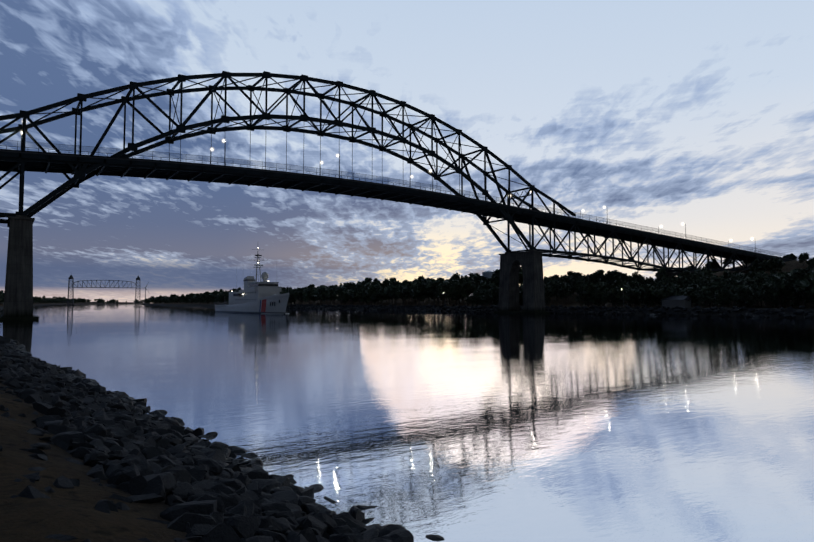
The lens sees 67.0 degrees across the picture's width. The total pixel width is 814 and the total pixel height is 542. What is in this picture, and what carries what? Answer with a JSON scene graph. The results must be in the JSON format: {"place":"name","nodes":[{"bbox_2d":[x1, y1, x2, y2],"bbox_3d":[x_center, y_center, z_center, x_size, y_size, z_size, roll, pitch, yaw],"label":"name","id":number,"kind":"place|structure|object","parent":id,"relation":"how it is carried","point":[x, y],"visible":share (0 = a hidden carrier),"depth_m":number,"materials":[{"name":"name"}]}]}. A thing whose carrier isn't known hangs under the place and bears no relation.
{"place":"outdoors","nodes":[
{"label":"outdoors","id":0,"kind":"place"},
{"bbox_2d":[0,304,813,541],"bbox_3d":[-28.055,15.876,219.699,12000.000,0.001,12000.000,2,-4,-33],"label":"water","id":1,"kind":"structure","parent":0,"point":[450,426],"depth_m":26.17,"materials":[{"name":"blue liquid"}]},
{"bbox_2d":[213,247,288,313],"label":"ship","id":2,"kind":"object","parent":1,"relation":"on","point":[260,297],"visible":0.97,"depth_m":264.67,"materials":[{"name":"paint"}]},
{"bbox_2d":[0,260,813,541],"bbox_3d":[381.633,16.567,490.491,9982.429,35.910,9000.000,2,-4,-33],"label":"ground","id":3,"kind":"structure","parent":0,"point":[77,515],"depth_m":7.85,"materials":[{"name":"brown soil"}]},
{"bbox_2d":[0,215,38,320],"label":"pier","id":4,"kind":"structure","parent":3,"relation":"on","point":[18,299],"depth_m":159.54,"materials":[{"name":"concrete"}]},
{"bbox_2d":[52,275,144,304],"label":"vertical-lift bridge","id":5,"kind":"structure","parent":3,"relation":"on","point":[73,284],"depth_m":1796.95,"materials":[{"name":"grey metal"}]},
{"bbox_2d":[179,294,184,301],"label":"tree","id":6,"kind":"object","parent":3,"relation":"on","point":[182,297],"visible":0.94,"depth_m":993.04,"materials":[{"name":"green plant"}]},
{"bbox_2d":[194,293,203,303],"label":"tree","id":7,"kind":"object","parent":3,"relation":"on","point":[198,295],"visible":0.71,"depth_m":881.95,"materials":[{"name":"green plant"}]},
{"bbox_2d":[208,292,217,303],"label":"tree","id":8,"kind":"object","parent":3,"relation":"on","point":[212,295],"visible":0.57,"depth_m":800.18,"materials":[{"name":"green plant"}]},
{"bbox_2d":[219,291,226,301],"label":"tree","id":9,"kind":"object","parent":3,"relation":"on","point":[223,294],"visible":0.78,"depth_m":758.48,"materials":[{"name":"green plant"}]},
{"bbox_2d":[286,289,295,300],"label":"tree","id":10,"kind":"object","parent":3,"relation":"on","point":[291,292],"visible":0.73,"depth_m":557.06,"materials":[{"name":"green plant"}]},
{"bbox_2d":[292,287,308,304],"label":"tree","id":11,"kind":"object","parent":3,"relation":"on","point":[298,294],"visible":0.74,"depth_m":533.87,"materials":[{"name":"green plant"}]},
{"bbox_2d":[302,288,314,303],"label":"tree","id":12,"kind":"object","parent":3,"relation":"on","point":[305,290],"visible":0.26,"depth_m":524.77,"materials":[{"name":"green plant"}]},
{"bbox_2d":[313,286,328,303],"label":"tree","id":13,"kind":"object","parent":3,"relation":"on","point":[323,290],"visible":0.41,"depth_m":504.58,"materials":[{"name":"green plant"}]},
{"bbox_2d":[320,285,333,301],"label":"tree","id":14,"kind":"object","parent":3,"relation":"on","point":[322,295],"visible":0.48,"depth_m":495.41,"materials":[{"name":"green plant"}]},
{"bbox_2d":[324,285,339,304],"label":"tree","id":15,"kind":"object","parent":3,"relation":"on","point":[330,294],"visible":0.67,"depth_m":484.84,"materials":[{"name":"green plant"}]},
{"bbox_2d":[334,287,346,304],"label":"tree","id":16,"kind":"object","parent":3,"relation":"on","point":[339,293],"visible":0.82,"depth_m":471.19,"materials":[{"name":"green plant"}]},
{"bbox_2d":[343,282,356,304],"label":"tree","id":17,"kind":"object","parent":3,"relation":"on","point":[350,285],"visible":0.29,"depth_m":480.16,"materials":[{"name":"green plant"}]},
{"bbox_2d":[344,288,359,301],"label":"tree","id":18,"kind":"object","parent":3,"relation":"on","point":[349,293],"visible":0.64,"depth_m":456.78,"materials":[{"name":"green plant"}]},
{"bbox_2d":[361,277,371,283],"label":"tree","id":19,"kind":"object","parent":3,"relation":"on","point":[367,279],"visible":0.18,"depth_m":548.87,"materials":[{"name":"green plant"}]},
{"bbox_2d":[366,282,376,304],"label":"tree","id":20,"kind":"object","parent":3,"relation":"on","point":[373,283],"visible":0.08,"depth_m":451.43,"materials":[{"name":"green plant"}]},
{"bbox_2d":[369,283,386,304],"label":"tree","id":21,"kind":"object","parent":3,"relation":"on","point":[376,286],"visible":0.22,"depth_m":433.24,"materials":[{"name":"green plant"}]},
{"bbox_2d":[385,281,402,304],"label":"tree","id":22,"kind":"object","parent":3,"relation":"on","point":[394,285],"visible":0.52,"depth_m":395.03,"materials":[{"name":"green plant"}]},
{"bbox_2d":[0,71,797,271],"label":"bridge","id":23,"kind":"structure","parent":3,"relation":"on","point":[83,168],"depth_m":220.26,"materials":[{"name":"metal"}]},
{"bbox_2d":[21,120,755,252],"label":"street lights","id":24,"kind":"object","parent":23,"relation":"on","point":[409,187],"visible":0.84,"depth_m":216.63},
{"bbox_2d":[395,281,413,304],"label":"tree","id":25,"kind":"object","parent":3,"relation":"on","point":[406,288],"visible":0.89,"depth_m":383.61,"materials":[{"name":"green plant"}]},
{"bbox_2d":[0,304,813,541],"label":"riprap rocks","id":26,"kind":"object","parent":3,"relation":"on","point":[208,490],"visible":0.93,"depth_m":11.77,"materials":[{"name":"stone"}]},
{"bbox_2d":[410,282,419,304],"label":"tree","id":27,"kind":"object","parent":3,"relation":"on","point":[411,295],"visible":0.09,"depth_m":381.02,"materials":[{"name":"green plant"}]},
{"bbox_2d":[413,275,429,281],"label":"tree","id":28,"kind":"object","parent":3,"relation":"on","point":[422,278],"visible":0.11,"depth_m":473.30,"materials":[{"name":"green plant"}]},
{"bbox_2d":[425,278,444,305],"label":"tree","id":29,"kind":"object","parent":3,"relation":"on","point":[432,286],"visible":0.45,"depth_m":363.41,"materials":[{"name":"green plant"}]},
{"bbox_2d":[434,281,448,304],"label":"tree","id":30,"kind":"object","parent":3,"relation":"on","point":[441,298],"visible":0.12,"depth_m":359.45,"materials":[{"name":"green plant"}]},
{"bbox_2d":[436,283,448,300],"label":"tree","id":31,"kind":"object","parent":3,"relation":"on","point":[442,287],"visible":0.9,"depth_m":352.00,"materials":[{"name":"green plant"}]},
{"bbox_2d":[445,280,465,305],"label":"tree","id":32,"kind":"object","parent":3,"relation":"on","point":[451,291],"visible":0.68,"depth_m":348.95,"materials":[{"name":"green plant"}]},
{"bbox_2d":[450,273,467,281],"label":"tree","id":33,"kind":"object","parent":3,"relation":"on","point":[456,276],"visible":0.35,"depth_m":432.07,"materials":[{"name":"green plant"}]},
{"bbox_2d":[454,278,477,305],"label":"tree","id":34,"kind":"object","parent":3,"relation":"on","point":[469,287],"visible":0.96,"depth_m":346.33,"materials":[{"name":"green plant"}]},
{"bbox_2d":[466,294,474,304],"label":"tree","id":35,"kind":"object","parent":3,"relation":"on","point":[469,296],"visible":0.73,"depth_m":339.48,"materials":[{"name":"green plant"}]},
{"bbox_2d":[467,272,479,280],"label":"tree","id":36,"kind":"object","parent":3,"relation":"on","point":[475,276],"visible":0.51,"depth_m":413.89,"materials":[{"name":"green plant"}]},
{"bbox_2d":[475,281,482,287],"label":"tree","id":37,"kind":"object","parent":3,"relation":"on","point":[479,283],"visible":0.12,"depth_m":367.72,"materials":[{"name":"green plant"}]},
{"bbox_2d":[482,271,492,277],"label":"water tower","id":38,"kind":"structure","parent":3,"relation":"on","point":[488,274],"depth_m":688.15,"materials":[{"name":"grey metal"}]},
{"bbox_2d":[488,274,499,286],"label":"tree","id":39,"kind":"object","parent":3,"relation":"on","point":[495,280],"visible":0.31,"depth_m":353.80,"materials":[{"name":"green plant"}]},
{"bbox_2d":[491,269,499,276],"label":"tree","id":40,"kind":"object","parent":3,"relation":"on","point":[496,271],"visible":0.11,"depth_m":399.10,"materials":[{"name":"green plant"}]},
{"bbox_2d":[519,267,522,285],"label":"tree","id":41,"kind":"object","parent":3,"relation":"on","point":[520,277],"visible":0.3,"depth_m":373.89,"materials":[{"name":"green plant"}]},
{"bbox_2d":[519,288,522,299],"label":"tree","id":42,"kind":"object","parent":3,"relation":"on","point":[521,292],"visible":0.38,"depth_m":303.90,"materials":[{"name":"green plant"}]},
{"bbox_2d":[494,249,549,313],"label":"pier","id":43,"kind":"structure","parent":3,"relation":"on","point":[530,262],"depth_m":267.02,"materials":[{"name":"concrete"}]},
{"bbox_2d":[545,278,556,283],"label":"tree","id":44,"kind":"object","parent":3,"relation":"on","point":[551,280],"visible":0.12,"depth_m":348.12,"materials":[{"name":"green plant"}]},
{"bbox_2d":[545,275,558,281],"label":"tree","id":45,"kind":"object","parent":3,"relation":"on","point":[553,277],"visible":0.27,"depth_m":369.48,"materials":[{"name":"green plant"}]},
{"bbox_2d":[557,276,571,283],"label":"tree","id":46,"kind":"object","parent":3,"relation":"on","point":[563,279],"visible":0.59,"depth_m":338.78,"materials":[{"name":"green plant"}]},
{"bbox_2d":[567,271,572,278],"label":"tree","id":47,"kind":"object","parent":3,"relation":"on","point":[569,276],"visible":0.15,"depth_m":357.26,"materials":[{"name":"green plant"}]},
{"bbox_2d":[570,272,587,294],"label":"tree","id":48,"kind":"object","parent":3,"relation":"on","point":[576,275],"visible":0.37,"depth_m":332.53,"materials":[{"name":"green plant"}]},
{"bbox_2d":[571,277,587,295],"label":"tree","id":49,"kind":"object","parent":3,"relation":"on","point":[576,283],"visible":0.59,"depth_m":315.18,"materials":[{"name":"green plant"}]},
{"bbox_2d":[588,270,604,279],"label":"tree","id":50,"kind":"object","parent":3,"relation":"on","point":[599,273],"visible":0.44,"depth_m":338.53,"materials":[{"name":"green plant"}]},
{"bbox_2d":[592,274,600,285],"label":"tree","id":51,"kind":"object","parent":3,"relation":"on","point":[596,279],"visible":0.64,"depth_m":320.78,"materials":[{"name":"green plant"}]},
{"bbox_2d":[602,270,622,286],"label":"tree","id":52,"kind":"object","parent":3,"relation":"on","point":[609,277],"visible":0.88,"depth_m":327.29,"materials":[{"name":"green plant"}]},
{"bbox_2d":[610,286,625,306],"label":"tree","id":53,"kind":"object","parent":3,"relation":"on","point":[617,292],"visible":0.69,"depth_m":254.70,"materials":[{"name":"green plant"}]},
{"bbox_2d":[611,279,630,290],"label":"tree","id":54,"kind":"object","parent":3,"relation":"on","point":[618,283],"visible":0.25,"depth_m":273.83,"materials":[{"name":"green plant"}]},
{"bbox_2d":[620,273,631,281],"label":"tree","id":55,"kind":"object","parent":3,"relation":"on","point":[625,276],"visible":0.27,"depth_m":350.06,"materials":[{"name":"green plant"}]},
{"bbox_2d":[626,271,641,283],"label":"tree","id":56,"kind":"object","parent":3,"relation":"on","point":[630,280],"visible":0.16,"depth_m":341.06,"materials":[{"name":"green plant"}]},
{"bbox_2d":[633,275,654,284],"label":"tree","id":57,"kind":"object","parent":3,"relation":"on","point":[641,280],"visible":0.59,"depth_m":295.25,"materials":[{"name":"green plant"}]},
{"bbox_2d":[641,283,656,306],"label":"tree","id":58,"kind":"object","parent":3,"relation":"on","point":[647,289],"visible":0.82,"depth_m":244.46,"materials":[{"name":"green plant"}]},
{"bbox_2d":[653,280,661,304],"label":"tree","id":59,"kind":"object","parent":3,"relation":"on","point":[656,284],"visible":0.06,"depth_m":260.44,"materials":[{"name":"green plant"}]},
{"bbox_2d":[654,269,666,282],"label":"tree","id":60,"kind":"object","parent":3,"relation":"on","point":[660,274],"visible":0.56,"depth_m":287.93,"materials":[{"name":"green plant"}]},
{"bbox_2d":[651,286,677,301],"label":"tree","id":61,"kind":"object","parent":3,"relation":"on","point":[665,291],"visible":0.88,"depth_m":236.90,"materials":[{"name":"green plant"}]},
{"bbox_2d":[658,276,673,282],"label":"tree","id":62,"kind":"object","parent":3,"relation":"on","point":[663,279],"visible":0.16,"depth_m":285.51,"materials":[{"name":"green plant"}]},
{"bbox_2d":[661,296,691,307],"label":"canal side sheds","id":63,"kind":"object","parent":3,"relation":"on","point":[672,302],"visible":0.83,"depth_m":231.90,"materials":[{"name":"grey"}]},
{"bbox_2d":[666,271,693,277],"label":"approach pier","id":64,"kind":"structure","parent":3,"relation":"on","point":[670,274],"depth_m":340.66,"materials":[{"name":"concrete"}]},
{"bbox_2d":[673,275,688,285],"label":"tree","id":65,"kind":"object","parent":3,"relation":"on","point":[680,280],"visible":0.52,"depth_m":279.04,"materials":[{"name":"green plant"}]},
{"bbox_2d":[680,287,694,300],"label":"tree","id":66,"kind":"object","parent":3,"relation":"on","point":[689,292],"visible":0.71,"depth_m":232.44,"materials":[{"name":"green plant"}]},
{"bbox_2d":[676,270,698,278],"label":"tree","id":67,"kind":"object","parent":3,"relation":"on","point":[686,274],"visible":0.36,"depth_m":292.38,"materials":[{"name":"green plant"}]},
{"bbox_2d":[687,283,700,304],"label":"tree","id":68,"kind":"object","parent":3,"relation":"on","point":[694,286],"visible":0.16,"depth_m":239.72,"materials":[{"name":"green plant"}]},
{"bbox_2d":[693,271,708,286],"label":"tree","id":69,"kind":"object","parent":3,"relation":"on","point":[699,276],"visible":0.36,"depth_m":273.49,"materials":[{"name":"green plant"}]},
{"bbox_2d":[694,266,712,274],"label":"tree","id":70,"kind":"object","parent":3,"relation":"on","point":[699,269],"visible":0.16,"depth_m":311.76,"materials":[{"name":"green plant"}]},
{"bbox_2d":[704,271,715,278],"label":"tree","id":71,"kind":"object","parent":3,"relation":"on","point":[708,274],"visible":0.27,"depth_m":288.42,"materials":[{"name":"green plant"}]},
{"bbox_2d":[704,259,718,272],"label":"tree","id":72,"kind":"object","parent":3,"relation":"on","point":[712,265],"visible":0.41,"depth_m":379.79,"materials":[{"name":"green plant"}]},
{"bbox_2d":[699,276,730,283],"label":"tree","id":73,"kind":"object","parent":3,"relation":"on","point":[714,279],"visible":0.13,"depth_m":247.16,"materials":[{"name":"green plant"}]},
{"bbox_2d":[717,270,734,279],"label":"tree","id":74,"kind":"object","parent":3,"relation":"on","point":[727,275],"visible":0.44,"depth_m":277.75,"materials":[{"name":"green plant"}]},
{"bbox_2d":[731,280,746,306],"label":"tree","id":75,"kind":"object","parent":3,"relation":"on","point":[741,283],"visible":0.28,"depth_m":226.08,"materials":[{"name":"green plant"}]},
{"bbox_2d":[742,275,752,305],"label":"tree","id":76,"kind":"object","parent":3,"relation":"on","point":[748,279],"visible":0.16,"depth_m":227.13,"materials":[{"name":"green plant"}]},
{"bbox_2d":[745,282,763,306],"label":"tree","id":77,"kind":"object","parent":3,"relation":"on","point":[754,286],"visible":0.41,"depth_m":216.65,"materials":[{"name":"green plant"}]},
{"bbox_2d":[753,277,766,305],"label":"tree","id":78,"kind":"object","parent":3,"relation":"on","point":[760,280],"visible":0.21,"depth_m":223.26,"materials":[{"name":"green plant"}]},
{"bbox_2d":[762,257,785,271],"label":"tree","id":79,"kind":"object","parent":3,"relation":"on","point":[777,264],"visible":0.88,"depth_m":348.16,"materials":[{"name":"green plant"}]},
{"bbox_2d":[762,280,785,307],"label":"tree","id":80,"kind":"object","parent":3,"relation":"on","point":[767,286],"visible":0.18,"depth_m":210.51,"materials":[{"name":"green plant"}]},
{"bbox_2d":[767,271,791,280],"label":"tree","id":81,"kind":"object","parent":3,"relation":"on","point":[781,274],"visible":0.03,"depth_m":227.99,"materials":[{"name":"green plant"}]},
{"bbox_2d":[783,253,797,259],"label":"tree","id":82,"kind":"object","parent":3,"relation":"on","point":[793,257],"visible":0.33,"depth_m":447.48,"materials":[{"name":"green plant"}]},
{"bbox_2d":[789,269,813,305],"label":"tree","id":83,"kind":"object","parent":3,"relation":"on","point":[803,281],"visible":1,"depth_m":194.55,"materials":[{"name":"green plant"}]},
{"bbox_2d":[798,252,809,264],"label":"tree","id":84,"kind":"object","parent":3,"relation":"on","point":[803,257],"visible":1,"depth_m":366.86,"materials":[{"name":"green plant"}]},
{"bbox_2d":[806,258,813,264],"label":"tree","id":85,"kind":"object","parent":3,"relation":"on","point":[810,261],"visible":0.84,"depth_m":358.86,"materials":[{"name":"green plant"}]},
{"bbox_2d":[0,0,813,302],"label":"sky","id":86,"kind":"structure","parent":0,"point":[668,114],"materials":[{"name":"blue"}]}
]}

